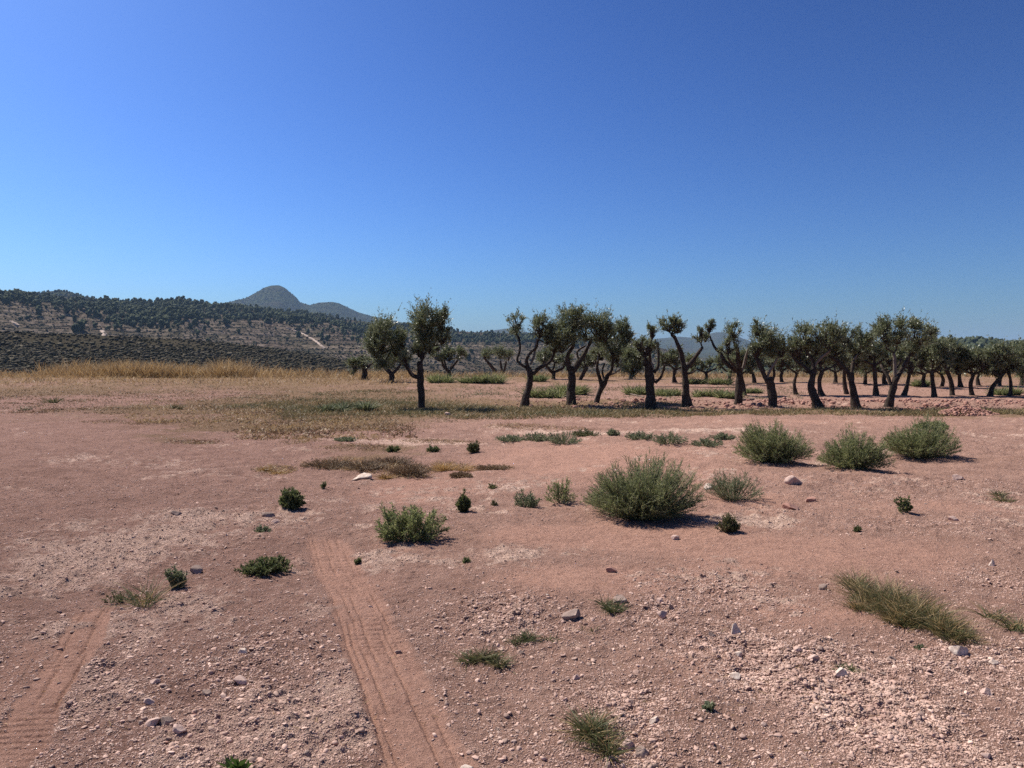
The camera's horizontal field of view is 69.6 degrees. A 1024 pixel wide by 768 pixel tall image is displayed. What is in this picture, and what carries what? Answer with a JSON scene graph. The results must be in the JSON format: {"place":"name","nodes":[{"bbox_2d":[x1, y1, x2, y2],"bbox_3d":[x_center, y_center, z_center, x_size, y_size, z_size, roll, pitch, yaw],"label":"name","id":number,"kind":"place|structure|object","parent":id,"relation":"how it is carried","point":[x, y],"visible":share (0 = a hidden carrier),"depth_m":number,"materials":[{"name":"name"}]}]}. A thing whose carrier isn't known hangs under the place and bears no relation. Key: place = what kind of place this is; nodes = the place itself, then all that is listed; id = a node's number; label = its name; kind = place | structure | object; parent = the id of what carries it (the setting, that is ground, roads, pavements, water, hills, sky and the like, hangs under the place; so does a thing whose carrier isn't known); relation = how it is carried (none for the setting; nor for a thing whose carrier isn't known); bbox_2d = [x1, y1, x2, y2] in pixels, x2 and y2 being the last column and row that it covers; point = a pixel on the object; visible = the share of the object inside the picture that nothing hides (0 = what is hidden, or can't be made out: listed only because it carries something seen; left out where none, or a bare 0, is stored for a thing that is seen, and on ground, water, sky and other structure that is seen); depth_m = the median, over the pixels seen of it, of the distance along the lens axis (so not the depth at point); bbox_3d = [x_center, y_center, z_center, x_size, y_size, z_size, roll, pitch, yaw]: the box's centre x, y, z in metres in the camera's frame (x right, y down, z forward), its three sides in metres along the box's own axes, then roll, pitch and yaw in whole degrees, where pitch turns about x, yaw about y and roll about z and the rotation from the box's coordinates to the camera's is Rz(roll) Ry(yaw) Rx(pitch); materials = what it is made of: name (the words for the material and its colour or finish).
{"place":"outdoors","nodes":[
{"label":"outdoors","id":0,"kind":"place"},
{"bbox_2d":[0,332,471,375],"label":"scrub hill","id":1,"kind":"structure","parent":0,"point":[48,339],"depth_m":272.92,"materials":[{"name":"plant"}]},
{"bbox_2d":[0,330,464,376],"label":"slope scrub","id":2,"kind":"object","parent":1,"relation":"on","point":[19,350],"visible":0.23,"depth_m":262.75,"materials":[{"name":"green plant"}]},
{"bbox_2d":[0,299,687,376],"bbox_3d":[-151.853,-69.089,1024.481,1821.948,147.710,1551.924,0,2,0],"label":"terraced hillside","id":3,"kind":"structure","parent":0,"point":[275,344],"depth_m":802.67,"materials":[{"name":"green plant"}]},
{"bbox_2d":[0,288,676,375],"bbox_3d":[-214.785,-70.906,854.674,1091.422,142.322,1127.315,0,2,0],"label":"pine wood","id":4,"kind":"object","parent":3,"relation":"on","point":[161,312],"visible":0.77,"depth_m":1005.91,"materials":[{"name":"green plant"}]},
{"bbox_2d":[0,299,685,376],"bbox_3d":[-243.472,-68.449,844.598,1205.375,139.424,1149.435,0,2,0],"label":"hill scrub","id":5,"kind":"object","parent":3,"relation":"on","point":[516,368],"visible":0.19,"depth_m":771.01,"materials":[{"name":"green plant"}]},
{"bbox_2d":[230,285,763,357],"bbox_3d":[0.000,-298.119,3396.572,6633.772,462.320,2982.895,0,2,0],"label":"mountain","id":6,"kind":"structure","parent":0,"point":[281,302],"depth_m":3912.72,"materials":[{"name":"stone"}]},
{"bbox_2d":[36,287,397,322],"bbox_3d":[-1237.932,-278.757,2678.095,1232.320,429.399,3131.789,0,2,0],"label":"mountain forest","id":7,"kind":"object","parent":6,"relation":"on","point":[72,294],"visible":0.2,"depth_m":3854.69,"materials":[{"name":"plant"}]},
{"bbox_2d":[0,376,1023,767],"bbox_3d":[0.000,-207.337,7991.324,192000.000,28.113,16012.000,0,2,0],"label":"ground","id":8,"kind":"structure","parent":0,"point":[528,460],"depth_m":6.09,"materials":[{"name":"brown soil"}]},
{"bbox_2d":[96,567,197,607],"bbox_3d":[-2.443,1.356,4.979,0.669,0.263,0.732,0,2,-11],"label":"grass tuft","id":9,"kind":"object","parent":8,"relation":"on","point":[145,601],"visible":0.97,"depth_m":4.92,"materials":[{"name":"plant"}]},
{"bbox_2d":[25,353,283,377],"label":"tall dry grass","id":10,"kind":"structure","parent":8,"relation":"on","point":[171,371],"depth_m":52.21,"materials":[{"name":"beige plant"}]},
{"bbox_2d":[164,565,188,587],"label":"weed","id":11,"kind":"object","parent":8,"relation":"on","point":[175,577],"visible":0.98,"depth_m":5.32,"materials":[{"name":"green plant"}]},
{"bbox_2d":[0,363,408,377],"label":"dry grass","id":12,"kind":"structure","parent":8,"relation":"on","point":[287,374],"depth_m":53.59,"materials":[{"name":"plant"}]},
{"bbox_2d":[0,372,424,385],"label":"bank fringe","id":13,"kind":"object","parent":8,"relation":"on","point":[37,377],"visible":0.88,"depth_m":47.19,"materials":[{"name":"yellow plant"}]},
{"bbox_2d":[216,754,251,767],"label":"leafy sprout","id":14,"kind":"object","parent":8,"relation":"on","point":[236,764],"visible":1,"depth_m":2.84,"materials":[{"name":"green plant"}]},
{"bbox_2d":[234,554,295,577],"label":"weed","id":15,"kind":"object","parent":8,"relation":"on","point":[266,565],"visible":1,"depth_m":5.71,"materials":[{"name":"green plant"}]},
{"bbox_2d":[278,486,306,509],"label":"shrub seedling","id":16,"kind":"object","parent":8,"relation":"on","point":[289,499],"visible":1,"depth_m":7.99,"materials":[{"name":"green plant"}]},
{"bbox_2d":[300,458,349,468],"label":"dead weed","id":17,"kind":"object","parent":8,"relation":"on","point":[333,464],"visible":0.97,"depth_m":11.30,"materials":[{"name":"plant"}]},
{"bbox_2d":[316,402,351,411],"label":"tall weed","id":18,"kind":"object","parent":8,"relation":"on","point":[331,408],"visible":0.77,"depth_m":24.17,"materials":[{"name":"green plant"}]},
{"bbox_2d":[78,401,603,479],"bbox_3d":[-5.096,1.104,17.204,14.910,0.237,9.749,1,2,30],"label":"dead mats","id":19,"kind":"object","parent":8,"relation":"on","point":[198,441],"visible":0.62,"depth_m":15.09,"materials":[{"name":"plant"}]},
{"bbox_2d":[329,396,385,409],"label":"tall weed","id":20,"kind":"object","parent":8,"relation":"on","point":[360,405],"visible":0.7,"depth_m":25.27,"materials":[{"name":"green plant"}]},
{"bbox_2d":[344,355,371,379],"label":"olive tree","id":21,"kind":"object","parent":8,"relation":"on","point":[355,363],"visible":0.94,"depth_m":48.40,"materials":[{"name":"green plant"}]},
{"bbox_2d":[0,381,725,424],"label":"field weeds","id":22,"kind":"object","parent":8,"relation":"on","point":[316,416],"visible":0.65,"depth_m":27.96,"materials":[{"name":"plant"}]},
{"bbox_2d":[337,459,393,470],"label":"dead weed","id":23,"kind":"object","parent":8,"relation":"on","point":[371,464],"visible":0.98,"depth_m":11.25,"materials":[{"name":"plant"}]},
{"bbox_2d":[361,349,408,381],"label":"olive tree","id":24,"kind":"object","parent":8,"relation":"on","point":[391,374],"visible":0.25,"depth_m":45.42,"materials":[{"name":"green plant"}]},
{"bbox_2d":[370,455,412,464],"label":"dead weed","id":25,"kind":"object","parent":8,"relation":"on","point":[392,460],"visible":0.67,"depth_m":12.10,"materials":[{"name":"plant"}]},
{"bbox_2d":[354,292,456,408],"bbox_3d":[-3.825,-1.251,26.197,3.620,4.409,1.814,0,2,13],"label":"olive tree","id":26,"kind":"object","parent":8,"relation":"on","point":[425,325],"visible":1,"depth_m":26.00,"materials":[{"name":"green plant"}]},
{"bbox_2d":[384,461,430,475],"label":"dead weed","id":27,"kind":"object","parent":8,"relation":"on","point":[412,469],"visible":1,"depth_m":10.55,"materials":[{"name":"plant"}]},
{"bbox_2d":[374,501,449,544],"bbox_3d":[-0.918,1.261,6.746,0.717,0.382,0.574,0,2,0],"label":"bush","id":28,"kind":"object","parent":8,"relation":"on","point":[409,520],"visible":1,"depth_m":6.66,"materials":[{"name":"green plant"}]},
{"bbox_2d":[200,388,652,422],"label":"olive patches","id":29,"kind":"object","parent":8,"relation":"on","point":[359,415],"visible":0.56,"depth_m":25.13,"materials":[{"name":"green plant"}]},
{"bbox_2d":[423,369,458,382],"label":"tall weed","id":30,"kind":"object","parent":8,"relation":"on","point":[437,378],"visible":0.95,"depth_m":43.89,"materials":[{"name":"green plant"}]},
{"bbox_2d":[429,342,468,377],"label":"olive tree","id":31,"kind":"object","parent":8,"relation":"on","point":[449,353],"visible":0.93,"depth_m":46.26,"materials":[{"name":"green plant"}]},
{"bbox_2d":[425,459,479,471],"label":"golden tuft","id":32,"kind":"object","parent":8,"relation":"on","point":[446,467],"visible":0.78,"depth_m":11.37,"materials":[{"name":"yellow plant"}]},
{"bbox_2d":[455,489,471,511],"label":"shrub seedling","id":33,"kind":"object","parent":8,"relation":"on","point":[463,503],"visible":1,"depth_m":8.00,"materials":[{"name":"green plant"}]},
{"bbox_2d":[453,373,487,383],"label":"tall weed","id":34,"kind":"object","parent":8,"relation":"on","point":[470,380],"visible":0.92,"depth_m":43.16,"materials":[{"name":"green plant"}]},
{"bbox_2d":[449,641,517,674],"bbox_3d":[-0.150,1.451,3.928,0.426,0.111,0.360,0,2,0],"label":"grass tuft","id":35,"kind":"object","parent":8,"relation":"on","point":[476,658],"visible":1,"depth_m":3.94,"materials":[{"name":"green plant"}]},
{"bbox_2d":[472,369,514,383],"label":"tall weed","id":36,"kind":"object","parent":8,"relation":"on","point":[495,379],"visible":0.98,"depth_m":43.09,"materials":[{"name":"green plant"}]},
{"bbox_2d":[480,342,515,373],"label":"olive tree","id":37,"kind":"object","parent":8,"relation":"on","point":[485,355],"visible":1,"depth_m":74.78,"materials":[{"name":"green plant"}]},
{"bbox_2d":[0,376,1019,440],"bbox_3d":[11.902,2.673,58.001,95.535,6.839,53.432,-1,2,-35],"label":"dry stubble","id":38,"kind":"object","parent":8,"relation":"on","point":[308,431],"visible":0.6,"depth_m":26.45,"materials":[{"name":"beige plant"}]},
{"bbox_2d":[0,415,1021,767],"bbox_3d":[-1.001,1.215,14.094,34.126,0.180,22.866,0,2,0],"label":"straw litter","id":39,"kind":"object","parent":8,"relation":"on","point":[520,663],"visible":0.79,"depth_m":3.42,"materials":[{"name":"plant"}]},
{"bbox_2d":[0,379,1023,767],"bbox_3d":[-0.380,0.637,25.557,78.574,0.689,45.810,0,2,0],"label":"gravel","id":40,"kind":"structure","parent":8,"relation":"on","point":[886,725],"depth_m":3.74,"materials":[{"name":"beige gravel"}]},
{"bbox_2d":[513,488,541,507],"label":"weed","id":41,"kind":"object","parent":8,"relation":"on","point":[532,502],"visible":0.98,"depth_m":8.13,"materials":[{"name":"green plant"}]},
{"bbox_2d":[500,629,560,646],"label":"grass tuft","id":42,"kind":"object","parent":8,"relation":"on","point":[525,637],"visible":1,"depth_m":4.24,"materials":[{"name":"green plant"}]},
{"bbox_2d":[505,307,562,406],"bbox_3d":[0.898,-1.011,28.170,2.602,3.985,1.546,0,2,11],"label":"olive tree","id":43,"kind":"object","parent":8,"relation":"on","point":[536,323],"visible":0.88,"depth_m":28.02,"materials":[{"name":"green plant"}]},
{"bbox_2d":[513,385,566,397],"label":"tall weed","id":44,"kind":"object","parent":8,"relation":"on","point":[537,393],"visible":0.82,"depth_m":32.83,"materials":[{"name":"green plant"}]},
{"bbox_2d":[535,347,574,378],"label":"olive tree","id":45,"kind":"object","parent":8,"relation":"on","point":[547,357],"visible":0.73,"depth_m":49.25,"materials":[{"name":"green plant"}]},
{"bbox_2d":[544,475,577,503],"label":"weed","id":46,"kind":"object","parent":8,"relation":"on","point":[559,489],"visible":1,"depth_m":8.35,"materials":[{"name":"green plant"}]},
{"bbox_2d":[544,430,582,443],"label":"weed","id":47,"kind":"object","parent":8,"relation":"on","point":[558,439],"visible":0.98,"depth_m":14.70,"materials":[{"name":"green plant"}]},
{"bbox_2d":[543,298,616,404],"bbox_3d":[2.655,-1.197,27.968,3.073,4.198,1.892,-1,2,-18],"label":"olive tree","id":48,"kind":"object","parent":8,"relation":"on","point":[575,321],"visible":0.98,"depth_m":27.82,"materials":[{"name":"green plant"}]},
{"bbox_2d":[575,349,596,379],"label":"olive tree","id":49,"kind":"object","parent":8,"relation":"on","point":[589,361],"visible":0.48,"depth_m":47.52,"materials":[{"name":"green plant"}]},
{"bbox_2d":[547,699,651,767],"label":"grass tuft","id":50,"kind":"object","parent":8,"relation":"on","point":[592,729],"visible":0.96,"depth_m":3.12,"materials":[{"name":"green plant"}]},
{"bbox_2d":[588,593,632,614],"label":"grass tuft","id":51,"kind":"object","parent":8,"relation":"on","point":[609,607],"visible":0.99,"depth_m":4.73,"materials":[{"name":"green plant"}]},
{"bbox_2d":[589,315,637,402],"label":"olive tree","id":52,"kind":"object","parent":8,"relation":"on","point":[624,335],"visible":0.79,"depth_m":28.63,"materials":[{"name":"green plant"}]},
{"bbox_2d":[619,383,656,394],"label":"tall weed","id":53,"kind":"object","parent":8,"relation":"on","point":[636,390],"visible":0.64,"depth_m":35.98,"materials":[{"name":"green plant"}]},
{"bbox_2d":[624,430,653,439],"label":"weed","id":54,"kind":"object","parent":8,"relation":"on","point":[641,436],"visible":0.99,"depth_m":15.12,"materials":[{"name":"green plant"}]},
{"bbox_2d":[257,398,1023,419],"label":"dry grass","id":55,"kind":"structure","parent":8,"relation":"on","point":[918,412],"depth_m":23.87,"materials":[{"name":"beige plant"}]},
{"bbox_2d":[619,320,665,409],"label":"olive tree","id":56,"kind":"object","parent":8,"relation":"on","point":[631,354],"visible":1,"depth_m":26.14,"materials":[{"name":"green plant"}]},
{"bbox_2d":[580,447,710,524],"bbox_3d":[1.405,1.059,7.715,1.372,0.840,1.097,0,2,0],"label":"bush","id":57,"kind":"object","parent":8,"relation":"on","point":[643,496],"visible":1,"depth_m":7.55,"materials":[{"name":"green plant"}]},
{"bbox_2d":[655,387,682,395],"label":"tall weed","id":58,"kind":"object","parent":8,"relation":"on","point":[667,392],"visible":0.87,"depth_m":34.75,"materials":[{"name":"green plant"}]},
{"bbox_2d":[650,431,688,444],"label":"weed","id":59,"kind":"object","parent":8,"relation":"on","point":[671,437],"visible":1,"depth_m":14.31,"materials":[{"name":"green plant"}]},
{"bbox_2d":[654,343,700,382],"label":"olive tree","id":60,"kind":"object","parent":8,"relation":"on","point":[669,357],"visible":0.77,"depth_m":43.88,"materials":[{"name":"green plant"}]},
{"bbox_2d":[655,311,705,406],"bbox_3d":[6.249,-0.927,27.100,1.982,3.682,0.827,0,2,-8],"label":"olive tree","id":61,"kind":"object","parent":8,"relation":"on","point":[675,324],"visible":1,"depth_m":26.99,"materials":[{"name":"green plant"}]},
{"bbox_2d":[357,367,1019,377],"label":"dry grass","id":62,"kind":"structure","parent":8,"relation":"on","point":[700,374],"depth_m":53.62,"materials":[{"name":"plant"}]},
{"bbox_2d":[689,436,722,446],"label":"weed","id":63,"kind":"object","parent":8,"relation":"on","point":[706,442],"visible":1,"depth_m":14.12,"materials":[{"name":"green plant"}]},
{"bbox_2d":[689,355,723,382],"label":"olive tree","id":64,"kind":"object","parent":8,"relation":"on","point":[710,360],"visible":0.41,"depth_m":44.37,"materials":[{"name":"green plant"}]},
{"bbox_2d":[690,387,731,396],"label":"tall weed","id":65,"kind":"object","parent":8,"relation":"on","point":[697,393],"visible":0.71,"depth_m":33.72,"materials":[{"name":"green plant"}]},
{"bbox_2d":[704,375,735,384],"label":"tall weed","id":66,"kind":"object","parent":8,"relation":"on","point":[720,380],"visible":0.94,"depth_m":42.46,"materials":[{"name":"green plant"}]},
{"bbox_2d":[703,317,748,404],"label":"olive tree","id":67,"kind":"object","parent":8,"relation":"on","point":[739,369],"visible":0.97,"depth_m":27.64,"materials":[{"name":"green plant"}]},
{"bbox_2d":[713,512,741,532],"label":"weed","id":68,"kind":"object","parent":8,"relation":"on","point":[729,521],"visible":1,"depth_m":6.93,"materials":[{"name":"green plant"}]},
{"bbox_2d":[703,468,764,501],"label":"bush","id":69,"kind":"object","parent":8,"relation":"on","point":[719,489],"visible":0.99,"depth_m":8.80,"materials":[{"name":"green plant"}]},
{"bbox_2d":[724,342,758,394],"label":"olive tree","id":70,"kind":"object","parent":8,"relation":"on","point":[748,368],"visible":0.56,"depth_m":35.43,"materials":[{"name":"green plant"}]},
{"bbox_2d":[495,397,1023,408],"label":"earth clods","id":71,"kind":"object","parent":8,"relation":"on","point":[792,401],"visible":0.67,"depth_m":28.11,"materials":[{"name":"red soil"}]},
{"bbox_2d":[745,315,793,406],"bbox_3d":[9.255,-0.785,26.748,1.612,3.452,1.598,-1,2,-23],"label":"olive tree","id":72,"kind":"object","parent":8,"relation":"on","point":[768,343],"visible":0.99,"depth_m":26.49,"materials":[{"name":"green plant"}]},
{"bbox_2d":[731,416,817,463],"bbox_3d":[4.207,0.903,11.983,1.398,0.784,1.287,0,2,0],"label":"bush","id":73,"kind":"object","parent":8,"relation":"on","point":[773,446],"visible":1,"depth_m":11.69,"materials":[{"name":"green plant"}]},
{"bbox_2d":[764,355,797,381],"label":"olive tree","id":74,"kind":"object","parent":8,"relation":"on","point":[789,363],"visible":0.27,"depth_m":45.01,"materials":[{"name":"green plant"}]},
{"bbox_2d":[765,329,819,394],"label":"olive tree","id":75,"kind":"object","parent":8,"relation":"on","point":[780,364],"visible":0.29,"depth_m":35.02,"materials":[{"name":"green plant"}]},
{"bbox_2d":[784,309,850,407],"bbox_3d":[10.735,-0.823,26.054,2.056,3.712,1.989,0,2,0],"label":"olive tree","id":76,"kind":"object","parent":8,"relation":"on","point":[805,342],"visible":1,"depth_m":25.97,"materials":[{"name":"green plant"}]},
{"bbox_2d":[792,338,851,395],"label":"olive tree","id":77,"kind":"object","parent":8,"relation":"on","point":[824,360],"visible":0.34,"depth_m":34.68,"materials":[{"name":"green plant"}]},
{"bbox_2d":[826,334,871,393],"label":"olive tree","id":78,"kind":"object","parent":8,"relation":"on","point":[844,382],"visible":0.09,"depth_m":35.64,"materials":[{"name":"green plant"}]},
{"bbox_2d":[827,322,877,407],"bbox_3d":[12.008,-0.666,26.304,2.002,3.249,1.451,0,2,0],"label":"olive tree","id":79,"kind":"object","parent":8,"relation":"on","point":[865,342],"visible":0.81,"depth_m":26.01,"materials":[{"name":"green plant"}]},
{"bbox_2d":[814,422,896,470],"bbox_3d":[5.192,0.946,11.189,1.161,0.767,0.968,0,2,0],"label":"bush","id":80,"kind":"object","parent":8,"relation":"on","point":[846,455],"visible":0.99,"depth_m":11.01,"materials":[{"name":"green plant"}]},
{"bbox_2d":[844,331,906,395],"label":"olive tree","id":81,"kind":"object","parent":8,"relation":"on","point":[876,352],"visible":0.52,"depth_m":34.94,"materials":[{"name":"green plant"}]},
{"bbox_2d":[863,307,941,406],"bbox_3d":[14.102,-0.936,26.500,2.817,3.758,1.693,0,2,-12],"label":"olive tree","id":82,"kind":"object","parent":8,"relation":"on","point":[883,329],"visible":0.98,"depth_m":26.37,"materials":[{"name":"green plant"}]},
{"bbox_2d":[893,495,913,512],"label":"weed","id":83,"kind":"object","parent":8,"relation":"on","point":[905,503],"visible":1,"depth_m":7.83,"materials":[{"name":"green plant"}]},
{"bbox_2d":[884,339,928,395],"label":"olive tree","id":84,"kind":"object","parent":8,"relation":"on","point":[923,356],"visible":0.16,"depth_m":35.04,"materials":[{"name":"green plant"}]},
{"bbox_2d":[821,561,1001,645],"bbox_3d":[2.430,1.344,4.810,0.864,0.298,1.647,0,2,0],"label":"grass clump","id":85,"kind":"object","parent":8,"relation":"on","point":[900,609],"visible":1,"depth_m":4.58,"materials":[{"name":"green plant"}]},
{"bbox_2d":[898,360,943,386],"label":"olive tree","id":86,"kind":"object","parent":8,"relation":"on","point":[923,378],"visible":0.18,"depth_m":40.85,"materials":[{"name":"green plant"}]},
{"bbox_2d":[878,413,963,458],"bbox_3d":[6.902,0.886,12.494,1.308,0.833,1.358,0,2,0],"label":"bush","id":87,"kind":"object","parent":8,"relation":"on","point":[924,443],"visible":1,"depth_m":12.34,"materials":[{"name":"green plant"}]},
{"bbox_2d":[897,336,956,396],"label":"olive tree","id":88,"kind":"object","parent":8,"relation":"on","point":[937,349],"visible":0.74,"depth_m":33.99,"materials":[{"name":"green plant"}]},
{"bbox_2d":[925,330,974,395],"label":"olive tree","id":89,"kind":"object","parent":8,"relation":"on","point":[962,347],"visible":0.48,"depth_m":35.30,"materials":[{"name":"green plant"}]},
{"bbox_2d":[948,645,968,655],"bbox_3d":[2.439,1.461,4.028,0.107,0.072,0.079,-1,2,-39],"label":"stone","id":90,"kind":"object","parent":8,"relation":"on","point":[956,650],"visible":0.91,"depth_m":4.01,"materials":[{"name":"stone"}]},
{"bbox_2d":[938,405,999,415],"bbox_3d":[14.293,0.832,23.110,1.888,0.350,1.342,0,2,0],"label":"rubble","id":91,"kind":"object","parent":8,"relation":"on","point":[964,409],"visible":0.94,"depth_m":22.81,"materials":[{"name":"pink stone"}]},
{"bbox_2d":[949,344,990,395],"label":"olive tree","id":92,"kind":"object","parent":8,"relation":"on","point":[968,366],"visible":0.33,"depth_m":35.34,"materials":[{"name":"green plant"}]},
{"bbox_2d":[959,595,1023,632],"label":"grass clump","id":93,"kind":"object","parent":8,"relation":"on","point":[1014,626],"visible":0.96,"depth_m":4.47,"materials":[{"name":"green plant"}]},
{"bbox_2d":[964,335,1023,395],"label":"olive tree","id":94,"kind":"object","parent":8,"relation":"on","point":[996,353],"visible":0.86,"depth_m":34.48,"materials":[{"name":"green plant"}]},
{"bbox_2d":[984,489,1018,502],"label":"grass tuft","id":95,"kind":"object","parent":8,"relation":"on","point":[1000,494],"visible":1,"depth_m":8.50,"materials":[{"name":"green plant"}]},
{"bbox_2d":[979,384,1023,394],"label":"tall weed","id":96,"kind":"object","parent":8,"relation":"on","point":[1003,391],"visible":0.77,"depth_m":35.70,"materials":[{"name":"green plant"}]},
{"bbox_2d":[986,356,1023,395],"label":"olive tree","id":97,"kind":"object","parent":8,"relation":"on","point":[1019,374],"visible":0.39,"depth_m":35.03,"materials":[{"name":"green plant"}]},
{"bbox_2d":[1006,337,1023,374],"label":"olive tree","id":98,"kind":"object","parent":8,"relation":"on","point":[1015,364],"visible":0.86,"depth_m":34.60,"materials":[{"name":"green plant"}]},
{"bbox_2d":[0,0,1023,345],"label":"sky","id":99,"kind":"structure","parent":0,"point":[780,160],"materials":[{"name":"blue"}]},
{"bbox_2d":[206,384,827,417],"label":"green row grass","id":100,"kind":"structure","parent":0,"point":[478,393],"depth_m":31.69,"materials":[{"name":"plant"}]},
{"bbox_2d":[482,329,750,353],"bbox_3d":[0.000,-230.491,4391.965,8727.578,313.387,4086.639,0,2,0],"label":"mountains","id":101,"kind":"structure","parent":0,"point":[690,346],"depth_m":4731.84,"materials":[{"name":"stone"}]},
{"bbox_3d":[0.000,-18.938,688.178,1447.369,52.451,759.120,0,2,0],"label":"wooded hill","id":102,"kind":"structure","parent":0,"visible":0},
{"bbox_2d":[660,335,1018,376],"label":"hill wood","id":103,"kind":"object","parent":102,"relation":"on","point":[979,340],"visible":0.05,"depth_m":695.52,"materials":[{"name":"plant"}]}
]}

